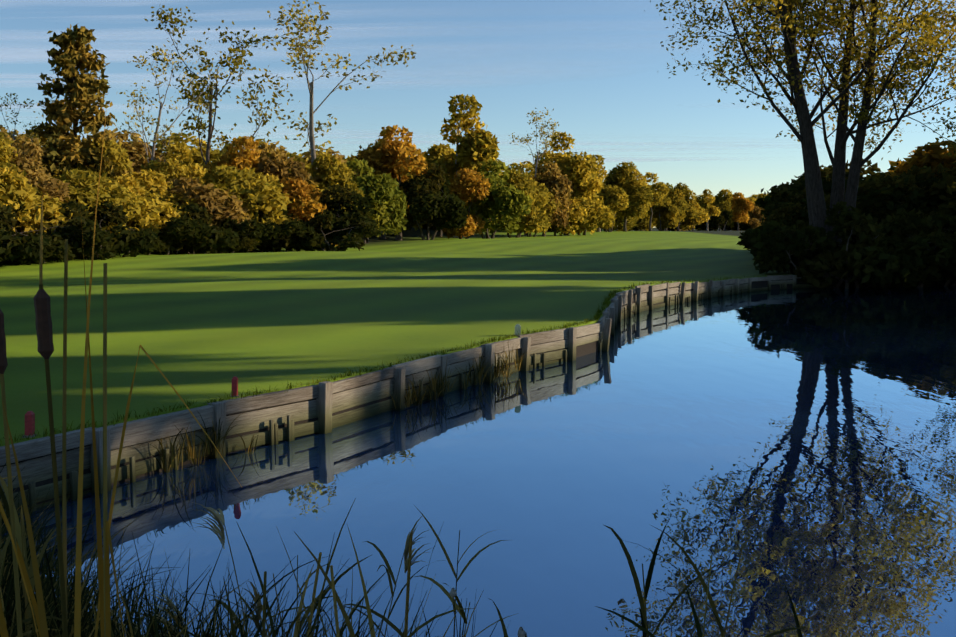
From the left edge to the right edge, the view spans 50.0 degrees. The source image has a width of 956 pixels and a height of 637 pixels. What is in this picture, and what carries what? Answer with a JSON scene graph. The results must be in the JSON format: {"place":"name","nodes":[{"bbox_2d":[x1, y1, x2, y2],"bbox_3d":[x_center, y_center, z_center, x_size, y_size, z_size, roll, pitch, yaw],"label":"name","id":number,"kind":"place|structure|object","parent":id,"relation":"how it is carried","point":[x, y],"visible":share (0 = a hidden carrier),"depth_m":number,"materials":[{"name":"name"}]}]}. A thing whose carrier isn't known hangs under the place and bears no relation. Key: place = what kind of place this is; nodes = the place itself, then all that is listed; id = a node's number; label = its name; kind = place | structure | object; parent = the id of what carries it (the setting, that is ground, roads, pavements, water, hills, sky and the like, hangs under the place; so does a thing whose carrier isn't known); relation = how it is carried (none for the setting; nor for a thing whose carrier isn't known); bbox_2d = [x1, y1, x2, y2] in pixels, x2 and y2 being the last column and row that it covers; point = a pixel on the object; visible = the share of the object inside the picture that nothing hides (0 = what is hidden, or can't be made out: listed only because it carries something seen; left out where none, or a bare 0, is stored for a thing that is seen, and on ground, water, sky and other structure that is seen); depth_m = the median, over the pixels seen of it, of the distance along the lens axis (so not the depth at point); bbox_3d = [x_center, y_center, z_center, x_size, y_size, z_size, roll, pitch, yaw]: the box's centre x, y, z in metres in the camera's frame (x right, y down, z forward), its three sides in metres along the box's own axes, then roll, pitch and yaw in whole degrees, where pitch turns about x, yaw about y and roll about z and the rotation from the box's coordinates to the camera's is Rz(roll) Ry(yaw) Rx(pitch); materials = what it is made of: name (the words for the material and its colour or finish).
{"place":"outdoors","nodes":[
{"label":"outdoors","id":0,"kind":"place"},
{"bbox_2d":[0,225,954,446],"bbox_3d":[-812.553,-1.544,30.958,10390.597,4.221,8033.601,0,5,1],"label":"ground","id":1,"kind":"structure","parent":0,"point":[199,328],"depth_m":22.81,"materials":[{"name":"green plant"}]},
{"bbox_2d":[0,131,21,166],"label":"tree","id":2,"kind":"object","parent":1,"relation":"on","point":[6,149],"visible":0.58,"depth_m":52.84,"materials":[{"name":"yellow plant"}]},
{"bbox_2d":[0,161,40,207],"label":"tree","id":3,"kind":"object","parent":1,"relation":"on","point":[25,190],"visible":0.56,"depth_m":46.86,"materials":[{"name":"yellow plant"}]},
{"bbox_2d":[0,92,48,161],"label":"tree","id":4,"kind":"object","parent":1,"relation":"on","point":[15,123],"visible":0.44,"depth_m":60.49,"materials":[{"name":"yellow plant"}]},
{"bbox_2d":[0,204,57,264],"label":"bush","id":5,"kind":"object","parent":1,"relation":"on","point":[18,247],"visible":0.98,"depth_m":44.19,"materials":[{"name":"green plant"}]},
{"bbox_2d":[22,411,36,437],"bbox_3d":[-3.793,0.916,8.663,0.084,0.267,0.084,0,5,1],"label":"marker stake","id":6,"kind":"object","parent":1,"relation":"on","point":[30,423],"visible":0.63,"depth_m":8.64,"materials":[{"name":"paint"}]},
{"bbox_2d":[8,133,51,188],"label":"tree","id":7,"kind":"object","parent":1,"relation":"on","point":[33,170],"visible":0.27,"depth_m":54.78,"materials":[{"name":"yellow plant"}]},
{"bbox_2d":[0,167,77,260],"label":"tree","id":8,"kind":"object","parent":1,"relation":"on","point":[35,222],"visible":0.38,"depth_m":46.76,"materials":[{"name":"yellow plant"}]},
{"bbox_2d":[9,184,70,241],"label":"tree","id":9,"kind":"object","parent":1,"relation":"on","point":[46,198],"depth_m":48.41,"materials":[{"name":"yellow plant"}]},
{"bbox_2d":[0,200,101,264],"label":"bush","id":10,"kind":"object","parent":1,"relation":"on","point":[72,223],"visible":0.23,"depth_m":46.57,"materials":[{"name":"green plant"}]},
{"bbox_2d":[29,175,78,258],"bbox_3d":[-21.834,-4.840,49.971,5.230,4.324,5.435,-2,5,-18],"label":"tree","id":11,"kind":"object","parent":1,"relation":"on","point":[54,185],"visible":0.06,"depth_m":49.44,"materials":[{"name":"yellow plant"}]},
{"bbox_2d":[20,125,87,177],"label":"tree","id":12,"kind":"object","parent":1,"relation":"on","point":[44,140],"depth_m":81.38,"materials":[{"name":"yellow plant"}]},
{"bbox_2d":[26,216,110,262],"bbox_3d":[-19.356,-3.555,47.845,4.616,2.446,3.576,1,5,7],"label":"bush","id":13,"kind":"object","parent":1,"relation":"on","point":[99,240],"visible":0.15,"depth_m":47.13,"materials":[{"name":"green plant"}]},
{"bbox_2d":[23,24,132,177],"bbox_3d":[-24.257,-10.885,61.132,6.979,13.013,8.043,4,6,37],"label":"tree","id":14,"kind":"object","parent":1,"relation":"on","point":[71,57],"visible":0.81,"depth_m":59.94,"materials":[{"name":"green plant"}]},
{"bbox_2d":[45,200,120,259],"bbox_3d":[-19.655,-4.100,49.562,4.766,3.260,6.153,-2,5,-23],"label":"bush","id":15,"kind":"object","parent":1,"relation":"on","point":[100,249],"visible":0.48,"depth_m":48.16,"materials":[{"name":"green plant"}]},
{"bbox_2d":[53,168,142,249],"bbox_3d":[-19.713,-5.325,53.020,4.704,4.773,5.852,-1,5,-9],"label":"tree","id":16,"kind":"object","parent":1,"relation":"on","point":[87,188],"visible":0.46,"depth_m":52.12,"materials":[{"name":"yellow plant"}]},
{"bbox_2d":[74,139,156,189],"bbox_3d":[-22.053,-7.419,61.354,5.706,6.828,4.856,1,5,13],"label":"tree","id":17,"kind":"object","parent":1,"relation":"on","point":[118,156],"visible":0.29,"depth_m":60.70,"materials":[{"name":"yellow plant"}]},
{"bbox_2d":[0,110,241,636],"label":"cattail stand","id":18,"kind":"object","parent":1,"relation":"on","point":[43,321],"visible":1,"depth_m":2.44,"materials":[{"name":"plant"}]},
{"bbox_2d":[94,201,161,257],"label":"bush","id":19,"kind":"object","parent":1,"relation":"on","point":[129,241],"visible":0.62,"depth_m":51.41,"materials":[{"name":"green plant"}]},
{"bbox_2d":[87,128,178,205],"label":"tree","id":20,"kind":"object","parent":1,"relation":"on","point":[135,149],"visible":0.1,"depth_m":86.45,"materials":[{"name":"yellow plant"}]},
{"bbox_2d":[105,173,179,252],"bbox_3d":[-20.133,-5.630,56.345,6.342,4.778,6.057,1,5,16],"label":"tree","id":21,"kind":"object","parent":1,"relation":"on","point":[151,217],"visible":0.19,"depth_m":55.89,"materials":[{"name":"yellow plant"}]},
{"bbox_2d":[117,219,185,254],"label":"bush","id":22,"kind":"object","parent":1,"relation":"on","point":[164,231],"visible":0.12,"depth_m":55.90,"materials":[{"name":"green plant"}]},
{"bbox_2d":[122,169,198,253],"bbox_3d":[-18.753,-6.116,59.606,6.652,5.247,6.965,1,5,7],"label":"tree","id":23,"kind":"object","parent":1,"relation":"on","point":[162,186],"visible":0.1,"depth_m":59.81,"materials":[{"name":"yellow plant"}]},
{"bbox_2d":[113,44,232,164],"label":"tree","id":24,"kind":"object","parent":1,"relation":"on","point":[156,132],"visible":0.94,"depth_m":70.38,"materials":[{"name":"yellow plant"}]},
{"bbox_2d":[138,141,208,198],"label":"tree","id":25,"kind":"object","parent":1,"relation":"on","point":[172,168],"visible":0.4,"depth_m":66.38,"materials":[{"name":"yellow plant"}]},
{"bbox_2d":[146,204,209,254],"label":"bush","id":26,"kind":"object","parent":1,"relation":"on","point":[189,227],"visible":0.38,"depth_m":56.72,"materials":[{"name":"green plant"}]},
{"bbox_2d":[148,132,224,170],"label":"tree","id":27,"kind":"object","parent":1,"relation":"on","point":[196,157],"visible":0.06,"depth_m":90.01,"materials":[{"name":"brown plant"}]},
{"bbox_2d":[169,203,238,253],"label":"bush","id":28,"kind":"object","parent":1,"relation":"on","point":[214,238],"visible":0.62,"depth_m":58.46,"materials":[{"name":"green plant"}]},
{"bbox_2d":[166,177,251,253],"bbox_3d":[-17.043,-6.353,63.678,6.138,5.075,6.379,-4,6,-40],"label":"tree","id":29,"kind":"object","parent":1,"relation":"on","point":[217,205],"visible":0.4,"depth_m":62.01,"materials":[{"name":"yellow plant"}]},
{"bbox_2d":[144,3,299,164],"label":"tree","id":30,"kind":"object","parent":1,"relation":"on","point":[208,92],"visible":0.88,"depth_m":75.25,"materials":[{"name":"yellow plant"}]},
{"bbox_2d":[198,217,259,253],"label":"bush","id":31,"kind":"object","parent":1,"relation":"on","point":[245,242],"visible":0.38,"depth_m":61.97,"materials":[{"name":"green plant"}]},
{"bbox_2d":[199,136,263,183],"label":"tree","id":32,"kind":"object","parent":1,"relation":"on","point":[241,159],"visible":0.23,"depth_m":71.57,"materials":[{"name":"yellow plant"}]},
{"bbox_2d":[193,164,291,252],"bbox_3d":[-14.987,-6.878,65.869,5.889,5.975,7.326,1,5,13],"label":"tree","id":33,"kind":"object","parent":1,"relation":"on","point":[266,195],"visible":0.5,"depth_m":65.00,"materials":[{"name":"yellow plant"}]},
{"bbox_2d":[0,456,510,636],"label":"rough grass","id":34,"kind":"structure","parent":1,"relation":"on","point":[50,584],"depth_m":3.66,"materials":[{"name":"plant"}]},
{"bbox_2d":[226,209,295,252],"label":"bush","id":35,"kind":"object","parent":1,"relation":"on","point":[264,229],"visible":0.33,"depth_m":63.51,"materials":[{"name":"green plant"}]},
{"bbox_2d":[216,135,312,184],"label":"tree","id":36,"kind":"object","parent":1,"relation":"on","point":[297,158],"visible":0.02,"depth_m":94.65,"materials":[{"name":"brown plant"}]},
{"bbox_2d":[248,173,316,251],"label":"tree","id":37,"kind":"object","parent":1,"relation":"on","point":[282,216],"visible":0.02,"depth_m":67.99,"materials":[{"name":"yellow plant"}]},
{"bbox_2d":[251,140,318,188],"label":"tree","id":38,"kind":"object","parent":1,"relation":"on","point":[276,167],"visible":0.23,"depth_m":73.75,"materials":[{"name":"yellow plant"}]},
{"bbox_2d":[254,209,315,251],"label":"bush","id":39,"kind":"object","parent":1,"relation":"on","point":[298,227],"visible":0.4,"depth_m":65.08,"materials":[{"name":"green plant"}]},
{"bbox_2d":[281,220,324,251],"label":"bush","id":40,"kind":"object","parent":1,"relation":"on","point":[298,245],"visible":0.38,"depth_m":65.78,"materials":[{"name":"green plant"}]},
{"bbox_2d":[279,177,337,250],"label":"tree","id":41,"kind":"object","parent":1,"relation":"on","point":[304,190],"visible":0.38,"depth_m":68.80,"materials":[{"name":"orange plant"}]},
{"bbox_2d":[206,498,443,636],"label":"grass","id":42,"kind":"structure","parent":1,"relation":"on","point":[336,598],"depth_m":3.03,"materials":[{"name":"plant"}]},
{"bbox_2d":[300,148,360,185],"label":"tree","id":43,"kind":"object","parent":1,"relation":"on","point":[307,154],"depth_m":98.70,"materials":[{"name":"yellow plant"}]},
{"bbox_2d":[252,0,415,162],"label":"tree","id":44,"kind":"object","parent":1,"relation":"on","point":[311,128],"visible":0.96,"depth_m":78.93,"materials":[{"name":"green plant"}]},
{"bbox_2d":[292,183,377,250],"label":"tree","id":45,"kind":"object","parent":1,"relation":"on","point":[337,203],"visible":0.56,"depth_m":69.90,"materials":[{"name":"green plant"}]},
{"bbox_2d":[292,209,380,250],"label":"bush","id":46,"kind":"object","parent":1,"relation":"on","point":[350,239],"visible":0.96,"depth_m":66.81,"materials":[{"name":"green plant"}]},
{"bbox_2d":[308,152,364,208],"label":"tree","id":47,"kind":"object","parent":1,"relation":"on","point":[333,173],"visible":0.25,"depth_m":75.97,"materials":[{"name":"yellow plant"}]},
{"bbox_2d":[344,157,407,242],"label":"tree","id":48,"kind":"object","parent":1,"relation":"on","point":[384,193],"visible":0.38,"depth_m":82.49,"materials":[{"name":"green plant"}]},
{"bbox_2d":[350,125,427,240],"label":"tree","id":49,"kind":"object","parent":1,"relation":"on","point":[396,157],"visible":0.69,"depth_m":90.57,"materials":[{"name":"orange plant"}]},
{"bbox_2d":[0,476,807,636],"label":"reed bed","id":50,"kind":"object","parent":1,"relation":"on","point":[20,533],"visible":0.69,"depth_m":3.67,"materials":[{"name":"plant"}]},
{"bbox_2d":[401,162,426,230],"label":"tree","id":51,"kind":"object","parent":1,"relation":"on","point":[411,221],"visible":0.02,"depth_m":117.61,"materials":[{"name":"green plant"}]},
{"bbox_2d":[0,274,828,519],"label":"retaining wall","id":52,"kind":"structure","parent":1,"relation":"on","point":[276,417],"depth_m":11.50,"materials":[{"name":"grey wood"}]},
{"bbox_2d":[144,337,527,471],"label":"wall weeds","id":53,"kind":"object","parent":52,"relation":"attached to","point":[434,386],"depth_m":13.31,"materials":[{"name":"plant"}]},
{"bbox_2d":[408,143,454,236],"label":"tree","id":54,"kind":"object","parent":1,"relation":"on","point":[435,152],"visible":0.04,"depth_m":109.65,"materials":[{"name":"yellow plant"}]},
{"bbox_2d":[399,162,468,239],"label":"tree","id":55,"kind":"object","parent":1,"relation":"on","point":[438,209],"visible":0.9,"depth_m":90.08,"materials":[{"name":"green plant"}]},
{"bbox_2d":[435,168,490,238],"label":"tree","id":56,"kind":"object","parent":1,"relation":"on","point":[469,179],"visible":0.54,"depth_m":96.50,"materials":[{"name":"orange plant"}]},
{"bbox_2d":[430,94,499,237],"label":"tree","id":57,"kind":"object","parent":1,"relation":"on","point":[477,145],"visible":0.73,"depth_m":104.53,"materials":[{"name":"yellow plant"}]},
{"bbox_2d":[449,588,526,636],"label":"seed head weeds","id":58,"kind":"object","parent":1,"relation":"on","point":[521,631],"visible":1,"depth_m":3.27,"materials":[{"name":"plant"}]},
{"bbox_2d":[450,157,532,238],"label":"tree","id":59,"kind":"object","parent":1,"relation":"on","point":[500,201],"visible":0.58,"depth_m":99.02,"materials":[{"name":"green plant"}]},
{"bbox_2d":[493,161,538,231],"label":"tree","id":60,"kind":"object","parent":1,"relation":"on","point":[513,165],"visible":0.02,"depth_m":147.10,"materials":[{"name":"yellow plant"}]},
{"bbox_2d":[503,169,552,237],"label":"tree","id":61,"kind":"object","parent":1,"relation":"on","point":[534,219],"visible":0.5,"depth_m":109.60,"materials":[{"name":"yellow plant"}]},
{"bbox_2d":[509,107,562,235],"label":"tree","id":62,"kind":"object","parent":1,"relation":"on","point":[534,119],"visible":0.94,"depth_m":121.73,"materials":[{"name":"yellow plant"}]},
{"bbox_2d":[524,182,560,236],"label":"tree","id":63,"kind":"object","parent":1,"relation":"on","point":[552,208],"visible":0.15,"depth_m":115.80,"materials":[{"name":"yellow plant"}]},
{"bbox_2d":[529,161,573,236],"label":"tree","id":64,"kind":"object","parent":1,"relation":"on","point":[563,189],"visible":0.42,"depth_m":117.76,"materials":[{"name":"yellow plant"}]},
{"bbox_2d":[532,131,602,234],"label":"tree","id":65,"kind":"object","parent":1,"relation":"on","point":[578,169],"visible":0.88,"depth_m":124.28,"materials":[{"name":"yellow plant"}]},
{"bbox_2d":[551,200,590,235],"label":"tree","id":66,"kind":"object","parent":1,"relation":"on","point":[573,213],"visible":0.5,"depth_m":122.00,"materials":[{"name":"yellow plant"}]},
{"bbox_2d":[568,183,613,234],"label":"tree","id":67,"kind":"object","parent":1,"relation":"on","point":[596,212],"visible":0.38,"depth_m":124.98,"materials":[{"name":"yellow plant"}]},
{"bbox_2d":[584,154,608,231],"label":"tree","id":68,"kind":"object","parent":1,"relation":"on","point":[600,164],"visible":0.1,"depth_m":149.92,"materials":[{"name":"yellow plant"}]},
{"bbox_2d":[591,185,629,231],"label":"tree","id":69,"kind":"object","parent":1,"relation":"on","point":[615,199],"visible":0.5,"depth_m":146.68,"materials":[{"name":"yellow plant"}]},
{"bbox_2d":[594,177,647,230],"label":"tree","id":70,"kind":"object","parent":1,"relation":"on","point":[619,221],"visible":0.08,"depth_m":180.51,"materials":[{"name":"green plant"}]},
{"bbox_2d":[604,161,653,231],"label":"tree","id":71,"kind":"object","parent":1,"relation":"on","point":[624,177],"visible":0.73,"depth_m":153.87,"materials":[{"name":"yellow plant"}]},
{"bbox_2d":[630,215,657,230],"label":"bush","id":72,"kind":"object","parent":1,"relation":"on","point":[642,224],"visible":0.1,"depth_m":225.33,"materials":[{"name":"green plant"}]},
{"bbox_2d":[640,172,669,230],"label":"tree","id":73,"kind":"object","parent":1,"relation":"on","point":[661,192],"visible":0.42,"depth_m":182.74,"materials":[{"name":"yellow plant"}]},
{"bbox_2d":[648,198,680,230],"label":"tree","id":74,"kind":"object","parent":1,"relation":"on","point":[664,218],"visible":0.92,"depth_m":187.86,"materials":[{"name":"green plant"}]},
{"bbox_2d":[665,182,696,230],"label":"tree","id":75,"kind":"object","parent":1,"relation":"on","point":[679,195],"visible":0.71,"depth_m":193.05,"materials":[{"name":"yellow plant"}]},
{"bbox_2d":[676,202,709,230],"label":"tree","id":76,"kind":"object","parent":1,"relation":"on","point":[701,215],"visible":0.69,"depth_m":197.68,"materials":[{"name":"yellow plant"}]},
{"bbox_2d":[699,189,720,230],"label":"tree","id":77,"kind":"object","parent":1,"relation":"on","point":[705,202],"visible":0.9,"depth_m":202.95,"materials":[{"name":"yellow plant"}]},
{"bbox_2d":[708,205,732,230],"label":"tree","id":78,"kind":"object","parent":1,"relation":"on","point":[725,216],"visible":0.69,"depth_m":207.34,"materials":[{"name":"green plant"}]},
{"bbox_2d":[710,189,737,230],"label":"tree","id":79,"kind":"object","parent":1,"relation":"on","point":[724,201],"visible":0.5,"depth_m":245.95,"materials":[{"name":"yellow plant"}]},
{"bbox_2d":[726,197,756,230],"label":"tree","id":80,"kind":"object","parent":1,"relation":"on","point":[734,225],"visible":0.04,"depth_m":270.61,"materials":[{"name":"green plant"}]},
{"bbox_2d":[731,192,754,230],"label":"tree","id":81,"kind":"object","parent":1,"relation":"on","point":[742,205],"visible":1,"depth_m":210.56,"materials":[{"name":"orange plant"}]},
{"bbox_2d":[739,206,764,228],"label":"tree","id":82,"kind":"object","parent":1,"relation":"on","point":[755,218],"visible":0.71,"depth_m":215.12,"materials":[{"name":"brown plant"}]},
{"bbox_2d":[736,202,808,256],"bbox_3d":[14.750,-4.059,49.464,4.326,3.162,4.869,-2,5,-19],"label":"bush","id":83,"kind":"object","parent":1,"relation":"on","point":[790,219],"visible":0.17,"depth_m":48.83,"materials":[{"name":"green plant"}]},
{"bbox_2d":[754,165,832,224],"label":"bush","id":84,"kind":"object","parent":1,"relation":"on","point":[778,194],"visible":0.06,"depth_m":70.03,"materials":[{"name":"green plant"}]},
{"bbox_2d":[644,0,955,243],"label":"tree","id":85,"kind":"object","parent":1,"relation":"on","point":[791,22],"visible":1,"depth_m":41.73,"materials":[{"name":"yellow plant"}]},
{"bbox_2d":[762,167,847,221],"bbox_3d":[21.131,-6.344,61.566,8.695,5.647,7.725,-4,7,-41],"label":"bush","id":86,"kind":"object","parent":1,"relation":"on","point":[826,175],"depth_m":59.58,"materials":[{"name":"green plant"}]},
{"bbox_2d":[752,220,857,280],"bbox_3d":[13.387,-2.616,41.085,4.624,2.672,3.582,1,5,10],"label":"bank scrub","id":87,"kind":"object","parent":1,"relation":"on","point":[772,259],"visible":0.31,"depth_m":40.61,"materials":[{"name":"green plant"}]},
{"bbox_2d":[784,188,828,212],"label":"bush","id":88,"kind":"object","parent":1,"relation":"on","point":[797,197],"visible":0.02,"depth_m":54.46,"materials":[{"name":"green plant"}]},
{"bbox_2d":[747,201,896,287],"bbox_3d":[13.781,-2.901,40.554,6.034,3.487,4.674,-1,5,-6],"label":"bank scrub","id":89,"kind":"object","parent":1,"relation":"on","point":[782,231],"visible":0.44,"depth_m":40.07,"materials":[{"name":"green plant"}]},
{"bbox_2d":[796,194,884,227],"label":"bush","id":90,"kind":"object","parent":1,"relation":"on","point":[827,201],"visible":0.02,"depth_m":48.07,"materials":[{"name":"green plant"}]},
{"bbox_2d":[798,158,883,180],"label":"bush","id":91,"kind":"object","parent":1,"relation":"on","point":[871,169],"depth_m":68.72,"materials":[{"name":"green plant"}]},
{"bbox_2d":[773,207,924,288],"bbox_3d":[14.243,-2.533,40.807,5.038,3.758,6.504,-3,6,-32],"label":"bank scrub","id":92,"kind":"object","parent":1,"relation":"on","point":[889,263],"visible":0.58,"depth_m":39.09,"materials":[{"name":"green plant"}]},
{"bbox_2d":[845,178,880,206],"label":"bush","id":93,"kind":"object","parent":1,"relation":"on","point":[863,189],"visible":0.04,"depth_m":52.42,"materials":[{"name":"green plant"}]},
{"bbox_2d":[809,222,926,287],"bbox_3d":[15.208,-2.403,41.265,4.429,3.304,5.718,0,5,-5],"label":"bank scrub","id":94,"kind":"object","parent":1,"relation":"on","point":[873,283],"visible":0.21,"depth_m":39.21,"materials":[{"name":"green plant"}]},
{"bbox_2d":[859,158,903,185],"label":"bush","id":95,"kind":"object","parent":1,"relation":"on","point":[882,177],"visible":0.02,"depth_m":62.62,"materials":[{"name":"green plant"}]},
{"bbox_2d":[886,163,946,216],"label":"bush","id":96,"kind":"object","parent":1,"relation":"on","point":[918,174],"depth_m":50.38,"materials":[{"name":"green plant"}]},
{"bbox_2d":[884,140,955,178],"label":"tree","id":97,"kind":"object","parent":1,"relation":"on","point":[933,155],"visible":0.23,"depth_m":57.70,"materials":[{"name":"green plant"}]},
{"bbox_2d":[894,162,955,220],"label":"bush","id":98,"kind":"object","parent":1,"relation":"on","point":[939,187],"visible":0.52,"depth_m":46.83,"materials":[{"name":"green plant"}]},
{"bbox_2d":[896,216,955,285],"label":"bank scrub","id":99,"kind":"object","parent":1,"relation":"on","point":[931,245],"visible":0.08,"depth_m":41.56,"materials":[{"name":"green plant"}]},
{"bbox_2d":[0,0,955,163],"bbox_3d":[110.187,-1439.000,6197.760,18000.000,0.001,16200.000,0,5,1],"label":"cloud","id":100,"kind":"structure","parent":0,"point":[126,50],"depth_m":5337.98,"materials":[{"name":"white"}]},
{"bbox_2d":[0,0,955,227],"label":"sky","id":101,"kind":"structure","parent":0,"point":[638,102],"materials":[{"name":"blue"}]},
{"bbox_2d":[1,286,955,636],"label":"pond water","id":102,"kind":"structure","parent":0,"point":[801,444],"depth_m":9.00,"materials":[{"name":"blue liquid"}]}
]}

